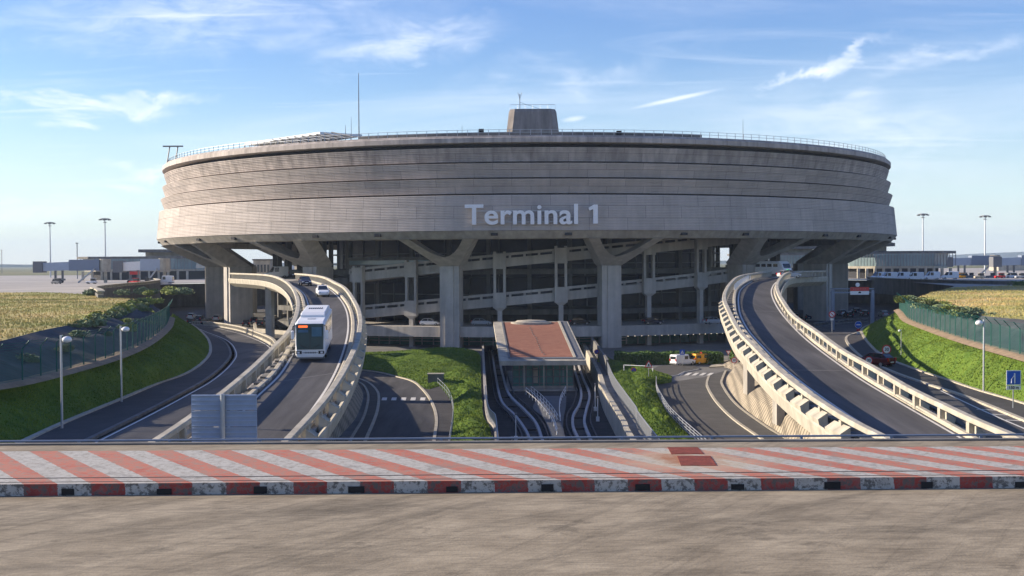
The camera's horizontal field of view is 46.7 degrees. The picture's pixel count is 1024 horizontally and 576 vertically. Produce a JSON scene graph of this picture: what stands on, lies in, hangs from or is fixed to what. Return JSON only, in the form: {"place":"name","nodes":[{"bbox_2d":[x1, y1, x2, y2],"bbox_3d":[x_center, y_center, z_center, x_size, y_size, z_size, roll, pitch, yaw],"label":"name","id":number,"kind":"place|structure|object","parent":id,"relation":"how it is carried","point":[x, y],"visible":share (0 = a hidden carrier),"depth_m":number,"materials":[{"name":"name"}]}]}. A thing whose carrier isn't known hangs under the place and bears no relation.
{"place":"outdoors","nodes":[
{"label":"outdoors","id":0,"kind":"place"},
{"bbox_2d":[0,292,134,339],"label":"dry field","id":1,"kind":"structure","parent":0,"point":[44,316],"depth_m":138.88,"materials":[{"name":"yellow plant"}]},
{"bbox_2d":[0,304,165,381],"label":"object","id":2,"kind":"object","parent":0,"point":[51,333],"visible":0.41,"depth_m":98.13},
{"bbox_2d":[15,352,41,362],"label":"shrub","id":3,"kind":"object","parent":2,"relation":"on","point":[29,360],"visible":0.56,"depth_m":86.43,"materials":[{"name":"green plant"}]},
{"bbox_2d":[76,316,107,327],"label":"shrub","id":4,"kind":"object","parent":2,"relation":"on","point":[95,321],"visible":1,"depth_m":113.69,"materials":[{"name":"green plant"}]},
{"bbox_2d":[0,314,208,442],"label":"grass slope","id":5,"kind":"structure","parent":0,"point":[40,385],"depth_m":90.58,"materials":[{"name":"green plant"}]},
{"bbox_2d":[0,317,174,389],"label":"soil strip","id":6,"kind":"object","parent":5,"relation":"on","point":[166,329],"visible":0.77,"depth_m":91.97,"materials":[{"name":"grey concrete"}]},
{"bbox_2d":[0,299,172,382],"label":"security fence","id":7,"kind":"object","parent":6,"relation":"on","point":[162,321],"visible":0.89,"depth_m":91.32,"materials":[{"name":"teal metal"}]},
{"bbox_2d":[0,312,1023,442],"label":"grass","id":8,"kind":"structure","parent":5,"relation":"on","point":[198,332],"depth_m":105.59,"materials":[{"name":"green plant"}]},
{"bbox_2d":[26,331,228,442],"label":"road","id":9,"kind":"structure","parent":0,"point":[89,424],"depth_m":89.64,"materials":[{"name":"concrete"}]},
{"bbox_2d":[60,335,71,427],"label":"street lamp","id":10,"kind":"object","parent":9,"relation":"on","point":[66,339],"visible":0.96,"depth_m":74.87,"materials":[{"name":"metal"}]},
{"bbox_2d":[15,324,211,442],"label":"kerb","id":11,"kind":"structure","parent":9,"relation":"on","point":[41,432],"depth_m":90.30,"materials":[{"name":"concrete"}]},
{"bbox_2d":[120,326,129,401],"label":"street lamp","id":12,"kind":"object","parent":9,"relation":"on","point":[125,329],"visible":0.96,"depth_m":91.68,"materials":[{"name":"metal"}]},
{"bbox_2d":[83,332,231,439],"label":"kerb","id":13,"kind":"structure","parent":9,"relation":"on","point":[135,417],"depth_m":88.98,"materials":[{"name":"grey concrete"}]},
{"bbox_2d":[0,267,336,275],"bbox_3d":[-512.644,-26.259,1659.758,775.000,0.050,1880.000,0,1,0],"label":"airfield grass","id":14,"kind":"structure","parent":0,"point":[10,272],"depth_m":996.25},
{"bbox_2d":[98,325,269,441],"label":"side road","id":15,"kind":"structure","parent":0,"point":[250,351],"depth_m":103.36,"materials":[{"name":"grey asphalt"}]},
{"bbox_2d":[100,329,236,439],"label":"road line","id":16,"kind":"object","parent":15,"relation":"on","point":[176,400],"visible":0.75,"depth_m":92.63,"materials":[{"name":"paint"}]},
{"bbox_2d":[184,320,275,346],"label":"road parapet","id":17,"kind":"structure","parent":15,"relation":"on","point":[270,341],"depth_m":229.21,"materials":[{"name":"concrete"}]},
{"bbox_2d":[158,305,285,353],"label":"parking ground","id":18,"kind":"structure","parent":0,"point":[181,312],"depth_m":340.50,"materials":[{"name":"grey asphalt"}]},
{"bbox_2d":[327,383,362,440],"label":"paved bank","id":19,"kind":"structure","parent":0,"point":[349,416],"depth_m":129.09,"materials":[{"name":"grey concrete"}]},
{"bbox_2d":[359,371,434,440],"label":"loop road","id":20,"kind":"structure","parent":0,"point":[398,417],"depth_m":138.02,"materials":[{"name":"grey asphalt"}]},
{"bbox_2d":[0,488,1023,575],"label":"bridge road","id":21,"kind":"structure","parent":0,"point":[914,532],"depth_m":26.24,"materials":[{"name":"concrete"}]},
{"bbox_2d":[0,446,1023,477],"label":"hatched pavement","id":22,"kind":"structure","parent":0,"point":[73,464],"depth_m":34.07,"materials":[{"name":"red paint"}]},
{"bbox_2d":[0,441,1023,450],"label":"pavement edge","id":23,"kind":"object","parent":22,"relation":"on","point":[507,445],"visible":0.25,"depth_m":36.99,"materials":[{"name":"concrete"}]},
{"bbox_2d":[0,470,1023,482],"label":"pavement joint","id":24,"kind":"object","parent":22,"relation":"on","point":[520,474],"visible":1,"depth_m":31.76,"materials":[{"name":"paint"}]},
{"bbox_2d":[668,447,703,453],"bbox_3d":[5.223,4.919,35.824,0.976,0.020,1.315,0,1,0],"label":"cover plate","id":25,"kind":"object","parent":22,"relation":"on","point":[684,450],"visible":1,"depth_m":35.79,"materials":[{"name":"metal"}]},
{"bbox_2d":[677,456,716,465],"bbox_3d":[5.282,4.957,34.002,0.999,0.020,1.681,0,1,3],"label":"cover plate","id":26,"kind":"object","parent":22,"relation":"on","point":[696,460],"visible":1,"depth_m":33.82,"materials":[{"name":"metal"}]},
{"bbox_2d":[0,265,1023,293],"bbox_3d":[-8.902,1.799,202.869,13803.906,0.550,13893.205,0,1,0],"label":"ground","id":27,"kind":"structure","parent":0,"point":[70,284],"depth_m":389.78,"materials":[{"name":"concrete"}]},
{"bbox_2d":[33,259,110,282],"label":"jet bridge","id":28,"kind":"structure","parent":27,"relation":"on","point":[101,265],"depth_m":398.24,"materials":[{"name":"grey metal"}]},
{"bbox_2d":[90,278,160,298],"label":"apron viaduct","id":29,"kind":"object","parent":27,"relation":"on","point":[103,291],"visible":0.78,"depth_m":277.24,"materials":[{"name":"grey concrete"}]},
{"bbox_2d":[77,249,204,279],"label":"pier building","id":30,"kind":"structure","parent":27,"relation":"on","point":[182,268],"depth_m":470.02,"materials":[{"name":"concrete"}]},
{"bbox_2d":[113,258,169,282],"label":"jet bridge","id":31,"kind":"structure","parent":27,"relation":"on","point":[161,265],"depth_m":383.23,"materials":[{"name":"white paint"}]},
{"bbox_2d":[175,287,194,295],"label":"shrub","id":32,"kind":"object","parent":27,"relation":"on","point":[181,290],"visible":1,"depth_m":219.44,"materials":[{"name":"green plant"}]},
{"bbox_2d":[252,259,272,273],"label":"apron building","id":33,"kind":"structure","parent":27,"relation":"on","point":[264,266],"depth_m":419.89,"materials":[{"name":"concrete"}]},
{"bbox_2d":[0,261,726,266],"bbox_3d":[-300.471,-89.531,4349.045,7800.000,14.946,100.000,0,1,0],"label":"woodline","id":34,"kind":"object","parent":27,"relation":"on","point":[19,265],"visible":0.02,"depth_m":4312.66,"materials":[{"name":"green plant"}]},
{"bbox_2d":[0,285,1023,340],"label":"dry grass","id":35,"kind":"structure","parent":27,"relation":"on","point":[100,303],"depth_m":152.96,"materials":[{"name":"yellow plant"}]},
{"bbox_2d":[957,305,985,318],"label":"shrub","id":36,"kind":"object","parent":35,"relation":"on","point":[975,311],"visible":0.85,"depth_m":121.79,"materials":[{"name":"green plant"}]},
{"bbox_2d":[727,246,817,270],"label":"pier building","id":37,"kind":"structure","parent":27,"relation":"on","point":[792,256],"depth_m":469.89,"materials":[{"name":"concrete"}]},
{"bbox_2d":[848,243,955,277],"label":"pier building","id":38,"kind":"structure","parent":27,"relation":"on","point":[882,259],"depth_m":399.93,"materials":[{"name":"metal"}]},
{"bbox_2d":[905,272,923,278],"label":"van","id":39,"kind":"object","parent":27,"relation":"on","point":[916,275],"visible":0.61,"depth_m":361.00,"materials":[{"name":"white metal"}]},
{"bbox_2d":[924,272,940,278],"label":"van","id":40,"kind":"object","parent":27,"relation":"on","point":[932,275],"visible":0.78,"depth_m":374.03,"materials":[{"name":"white metal"}]},
{"bbox_2d":[867,277,1017,296],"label":"apron viaduct","id":41,"kind":"object","parent":27,"relation":"on","point":[892,286],"visible":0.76,"depth_m":320.56,"materials":[{"name":"grey concrete"}]},
{"bbox_2d":[941,271,958,278],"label":"van","id":42,"kind":"object","parent":27,"relation":"on","point":[951,274],"visible":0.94,"depth_m":379.03,"materials":[{"name":"white metal"}]},
{"bbox_2d":[947,255,1000,275],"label":"jet bridge","id":43,"kind":"structure","parent":27,"relation":"on","point":[976,260],"depth_m":448.23,"materials":[{"name":"grey metal"}]},
{"bbox_2d":[989,255,1023,275],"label":"jet bridge","id":44,"kind":"structure","parent":27,"relation":"on","point":[1001,261],"depth_m":438.50,"materials":[{"name":"grey metal"}]},
{"bbox_2d":[989,265,1023,270],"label":"apron building","id":45,"kind":"structure","parent":27,"relation":"on","point":[1017,268],"depth_m":699.95,"materials":[{"name":"concrete"}]},
{"bbox_2d":[0,0,1023,283],"label":"sky","id":46,"kind":"structure","parent":0,"point":[93,92],"materials":[{"name":"blue"}]},
{"bbox_2d":[362,346,693,440],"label":"lawn grass","id":47,"kind":"structure","parent":0,"point":[473,415],"depth_m":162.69,"materials":[{"name":"green plant"}]},
{"bbox_2d":[96,329,965,440],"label":"ground","id":48,"kind":"structure","parent":0,"point":[722,345],"depth_m":200.47,"materials":[{"name":"concrete"}]},
{"bbox_2d":[148,273,366,441],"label":"ramp viaduct","id":49,"kind":"object","parent":48,"relation":"on","point":[303,398],"visible":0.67,"depth_m":94.01,"materials":[{"name":"concrete"}]},
{"bbox_2d":[191,394,256,441],"bbox_3d":[-14.601,7.789,60.066,3.306,4.849,0.320,0,1,0],"label":"direction sign","id":50,"kind":"object","parent":49,"relation":"on","point":[223,423],"visible":0.88,"depth_m":60.13,"materials":[{"name":"metal"}]},
{"bbox_2d":[291,305,331,358],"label":"coach","id":51,"kind":"object","parent":49,"relation":"on","point":[313,331],"visible":1,"depth_m":101.64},
{"bbox_2d":[316,285,329,296],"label":"car","id":52,"kind":"object","parent":49,"relation":"on","point":[322,289],"visible":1,"depth_m":166.54,"materials":[{"name":"white metal"}]},
{"bbox_2d":[253,311,292,334],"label":"retaining wall","id":53,"kind":"structure","parent":48,"relation":"on","point":[261,329],"depth_m":243.12,"materials":[{"name":"concrete"}]},
{"bbox_2d":[348,381,369,440],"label":"kerb","id":54,"kind":"structure","parent":48,"relation":"on","point":[364,413],"depth_m":137.11,"materials":[{"name":"concrete"}]},
{"bbox_2d":[352,379,377,440],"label":"footpath","id":55,"kind":"structure","parent":48,"relation":"on","point":[361,432],"depth_m":135.51,"materials":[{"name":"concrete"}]},
{"bbox_2d":[359,378,379,440],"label":"kerb","id":56,"kind":"structure","parent":48,"relation":"on","point":[375,415],"depth_m":137.05,"materials":[{"name":"concrete"}]},
{"bbox_2d":[362,370,437,440],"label":"kerb","id":57,"kind":"structure","parent":48,"relation":"on","point":[434,410],"depth_m":149.97,"materials":[{"name":"concrete"}]},
{"bbox_2d":[427,373,443,382],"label":"utility box","id":58,"kind":"object","parent":48,"relation":"on","point":[432,377],"visible":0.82,"depth_m":168.02,"materials":[{"name":"grey metal"}]},
{"bbox_2d":[423,387,452,440],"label":"footpath","id":59,"kind":"structure","parent":48,"relation":"on","point":[441,400],"depth_m":138.00,"materials":[{"name":"concrete"}]},
{"bbox_2d":[437,378,453,440],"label":"pedestrian railing","id":60,"kind":"object","parent":59,"relation":"on","point":[450,434],"visible":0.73,"depth_m":139.52,"materials":[{"name":"metal"}]},
{"bbox_2d":[157,73,896,347],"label":"terminal building","id":61,"kind":"structure","parent":48,"relation":"on","point":[615,238],"depth_m":242.81,"materials":[{"name":"concrete"}]},
{"bbox_2d":[264,266,288,276],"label":"van","id":62,"kind":"object","parent":61,"relation":"on","point":[280,271],"visible":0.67,"depth_m":267.29,"materials":[{"name":"white metal"}]},
{"bbox_2d":[419,318,439,325],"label":"car","id":63,"kind":"object","parent":61,"relation":"on","point":[427,321],"visible":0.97,"depth_m":245.50,"materials":[{"name":"silver metal"}]},
{"bbox_2d":[569,318,590,324],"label":"car","id":64,"kind":"object","parent":61,"relation":"on","point":[573,321],"visible":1,"depth_m":245.41,"materials":[{"name":"black metal"}]},
{"bbox_2d":[642,317,663,324],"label":"car","id":65,"kind":"object","parent":61,"relation":"on","point":[649,320],"visible":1,"depth_m":245.44,"materials":[{"name":"black metal"}]},
{"bbox_2d":[755,261,791,275],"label":"airport bus","id":66,"kind":"object","parent":61,"relation":"on","point":[774,267],"visible":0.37,"depth_m":247.89,"materials":[{"name":"white metal"}]},
{"bbox_2d":[153,280,917,307],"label":"basement wall","id":67,"kind":"structure","parent":48,"relation":"on","point":[197,298],"depth_m":390.42,"materials":[{"name":"grey concrete"}]},
{"bbox_2d":[591,337,608,374],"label":"screen wall","id":68,"kind":"structure","parent":48,"relation":"on","point":[602,357],"depth_m":200.19,"materials":[{"name":"grey concrete"}]},
{"bbox_2d":[614,350,723,364],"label":"hedge","id":69,"kind":"object","parent":48,"relation":"on","point":[654,358],"visible":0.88,"depth_m":199.46,"materials":[{"name":"green plant"}]},
{"bbox_2d":[653,365,698,374],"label":"traffic island","id":70,"kind":"structure","parent":48,"relation":"on","point":[672,369],"depth_m":190.06,"materials":[{"name":"concrete"}]},
{"bbox_2d":[656,376,705,438],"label":"pedestrian railing","id":71,"kind":"object","parent":48,"relation":"on","point":[665,403],"visible":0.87,"depth_m":127.51,"materials":[{"name":"metal"}]},
{"bbox_2d":[669,354,695,364],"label":"van","id":72,"kind":"object","parent":48,"relation":"on","point":[675,359],"visible":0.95,"depth_m":196.90,"materials":[{"name":"white metal"}]},
{"bbox_2d":[691,352,708,364],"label":"taxi","id":73,"kind":"object","parent":48,"relation":"on","point":[700,358],"visible":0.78,"depth_m":198.90,"materials":[{"name":"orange metal"}]},
{"bbox_2d":[706,375,763,438],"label":"kerb","id":74,"kind":"structure","parent":48,"relation":"on","point":[728,414],"depth_m":134.48,"materials":[{"name":"concrete"}]},
{"bbox_2d":[708,371,783,438],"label":"footpath","id":75,"kind":"structure","parent":48,"relation":"on","point":[728,405],"depth_m":137.40,"materials":[{"name":"concrete"}]},
{"bbox_2d":[720,370,787,438],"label":"kerb","id":76,"kind":"structure","parent":48,"relation":"on","point":[734,402],"depth_m":139.03,"materials":[{"name":"concrete"}]},
{"bbox_2d":[719,271,1023,438],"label":"ramp viaduct","id":77,"kind":"object","parent":48,"relation":"on","point":[812,380],"visible":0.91,"depth_m":91.05,"materials":[{"name":"concrete"}]},
{"bbox_2d":[484,345,617,439],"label":"cutting floor","id":78,"kind":"structure","parent":0,"point":[506,426],"depth_m":159.31,"materials":[{"name":"grey asphalt"}]},
{"bbox_2d":[482,342,498,439],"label":"retaining wall","id":79,"kind":"structure","parent":78,"relation":"on","point":[492,426],"depth_m":144.83,"materials":[{"name":"concrete"}]},
{"bbox_2d":[485,385,497,439],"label":"slat fence","id":80,"kind":"object","parent":79,"relation":"on","point":[492,416],"visible":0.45,"depth_m":123.79,"materials":[{"name":"concrete"}]},
{"bbox_2d":[488,349,550,439],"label":"railway track","id":81,"kind":"structure","parent":78,"relation":"on","point":[527,422],"depth_m":160.95,"materials":[{"name":"grey metal"}]},
{"bbox_2d":[493,320,585,390],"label":"station","id":82,"kind":"object","parent":78,"relation":"on","point":[541,355],"visible":1,"depth_m":185.59,"materials":[{"name":"concrete"}]},
{"bbox_2d":[533,396,565,436],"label":"service walkway","id":83,"kind":"structure","parent":78,"relation":"on","point":[553,401],"depth_m":152.97,"materials":[{"name":"grey concrete"}]},
{"bbox_2d":[526,387,557,434],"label":"railing","id":84,"kind":"object","parent":83,"relation":"on","point":[556,428],"visible":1,"depth_m":153.55,"materials":[{"name":"silver metal"}]},
{"bbox_2d":[566,365,598,439],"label":"railway track","id":85,"kind":"structure","parent":78,"relation":"on","point":[578,424],"depth_m":156.50,"materials":[{"name":"grey metal"}]},
{"bbox_2d":[580,343,635,439],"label":"retaining wall","id":86,"kind":"structure","parent":78,"relation":"on","point":[618,422],"depth_m":150.10,"materials":[{"name":"concrete"}]},
{"bbox_2d":[607,362,659,439],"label":"slat fence","id":87,"kind":"object","parent":86,"relation":"on","point":[644,427],"visible":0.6,"depth_m":129.25,"materials":[{"name":"concrete"}]},
{"bbox_2d":[597,358,683,439],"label":"lawn","id":88,"kind":"structure","parent":0,"point":[640,394],"depth_m":145.68,"materials":[{"name":"green plant"}]},
{"bbox_2d":[657,376,758,438],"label":"loop road","id":89,"kind":"structure","parent":0,"point":[693,404],"depth_m":138.31,"materials":[{"name":"grey asphalt"}]},
{"bbox_2d":[723,360,936,438],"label":"paved bank","id":90,"kind":"structure","parent":0,"point":[757,402],"depth_m":133.73,"materials":[{"name":"beige concrete"}]},
{"bbox_2d":[812,321,869,339],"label":"side road fork","id":91,"kind":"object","parent":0,"point":[846,325],"depth_m":245.93,"materials":[{"name":"asphalt"}]},
{"bbox_2d":[787,302,903,325],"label":"parking ground","id":92,"kind":"structure","parent":0,"point":[879,307],"depth_m":336.19,"materials":[{"name":"grey asphalt"}]},
{"bbox_2d":[813,317,882,327],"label":"road parapet","id":93,"kind":"structure","parent":92,"relation":"on","point":[827,324],"depth_m":255.31,"materials":[{"name":"grey concrete"}]},
{"bbox_2d":[819,326,1023,437],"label":"side road","id":94,"kind":"structure","parent":0,"point":[838,336],"depth_m":88.93,"materials":[{"name":"grey asphalt"}]},
{"bbox_2d":[830,283,873,329],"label":"sign gantry","id":95,"kind":"object","parent":94,"relation":"on","point":[857,290],"visible":0.98,"depth_m":224.61,"materials":[{"name":"grey metal"}]},
{"bbox_2d":[857,352,896,366],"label":"car","id":96,"kind":"object","parent":94,"relation":"on","point":[882,359],"visible":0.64,"depth_m":125.51,"materials":[{"name":"metal"}]},
{"bbox_2d":[845,331,1023,421],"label":"kerb","id":97,"kind":"structure","parent":94,"relation":"on","point":[1010,414],"depth_m":97.16,"materials":[{"name":"concrete"}]},
{"bbox_2d":[860,324,1023,403],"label":"kerb","id":98,"kind":"structure","parent":94,"relation":"on","point":[928,373],"depth_m":109.07,"materials":[{"name":"concrete"}]},
{"bbox_2d":[847,332,1023,417],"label":"shoulder path","id":99,"kind":"structure","parent":0,"point":[859,344],"depth_m":104.39,"materials":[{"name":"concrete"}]},
{"bbox_2d":[975,319,984,390],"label":"street lamp","id":100,"kind":"object","parent":99,"relation":"on","point":[978,322],"visible":0.97,"depth_m":95.87,"materials":[{"name":"metal"}]},
{"bbox_2d":[1006,370,1020,407],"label":"road sign","id":101,"kind":"object","parent":99,"relation":"on","point":[1013,377],"visible":0.98,"depth_m":83.86,"materials":[{"name":"metal"}]},
{"bbox_2d":[863,314,1023,401],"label":"grass slope","id":102,"kind":"structure","parent":0,"point":[966,358],"depth_m":110.91,"materials":[{"name":"green plant"}]},
{"bbox_2d":[893,309,1023,361],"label":"soil strip","id":103,"kind":"object","parent":102,"relation":"on","point":[1014,354],"visible":0.72,"depth_m":114.74,"materials":[{"name":"brown soil"}]},
{"bbox_2d":[897,293,1023,354],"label":"security fence","id":104,"kind":"object","parent":103,"relation":"on","point":[906,313],"visible":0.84,"depth_m":116.69,"materials":[{"name":"teal metal"}]},
{"bbox_2d":[903,304,1023,351],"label":"bank fabric","id":105,"kind":"object","parent":104,"relation":"attached to","point":[995,331],"visible":0.34,"depth_m":115.54,"materials":[{"name":"fabric"}]},
{"bbox_2d":[919,286,1023,318],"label":"dry field","id":106,"kind":"structure","parent":0,"point":[986,310],"depth_m":170.73,"materials":[{"name":"yellow plant"}]},
{"bbox_2d":[948,252,1023,257],"bbox_3d":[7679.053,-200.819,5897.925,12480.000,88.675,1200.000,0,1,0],"label":"hills","id":107,"kind":"structure","parent":0,"point":[1009,254],"depth_m":6169.93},
{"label":"bridge slab","id":108,"kind":"structure","parent":0,"visible":0},
{"bbox_2d":[0,438,1023,445],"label":"bridge edge beam","id":109,"kind":"structure","parent":108,"relation":"on","point":[518,441],"depth_m":37.60,"materials":[{"name":"grey concrete"}]},
{"bbox_2d":[0,434,1023,441],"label":"bridge railing","id":110,"kind":"object","parent":109,"relation":"on","point":[530,438],"visible":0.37,"depth_m":38.05,"materials":[{"name":"grey metal"}]},
{"bbox_2d":[0,476,1023,495],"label":"kerb","id":111,"kind":"structure","parent":108,"relation":"on","point":[499,486],"depth_m":31.05,"materials":[{"name":"concrete"}]},
{"bbox_2d":[0,471,1023,483],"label":"kerb top","id":112,"kind":"structure","parent":111,"relation":"on","point":[532,477],"depth_m":31.50,"materials":[{"name":"red paint"}]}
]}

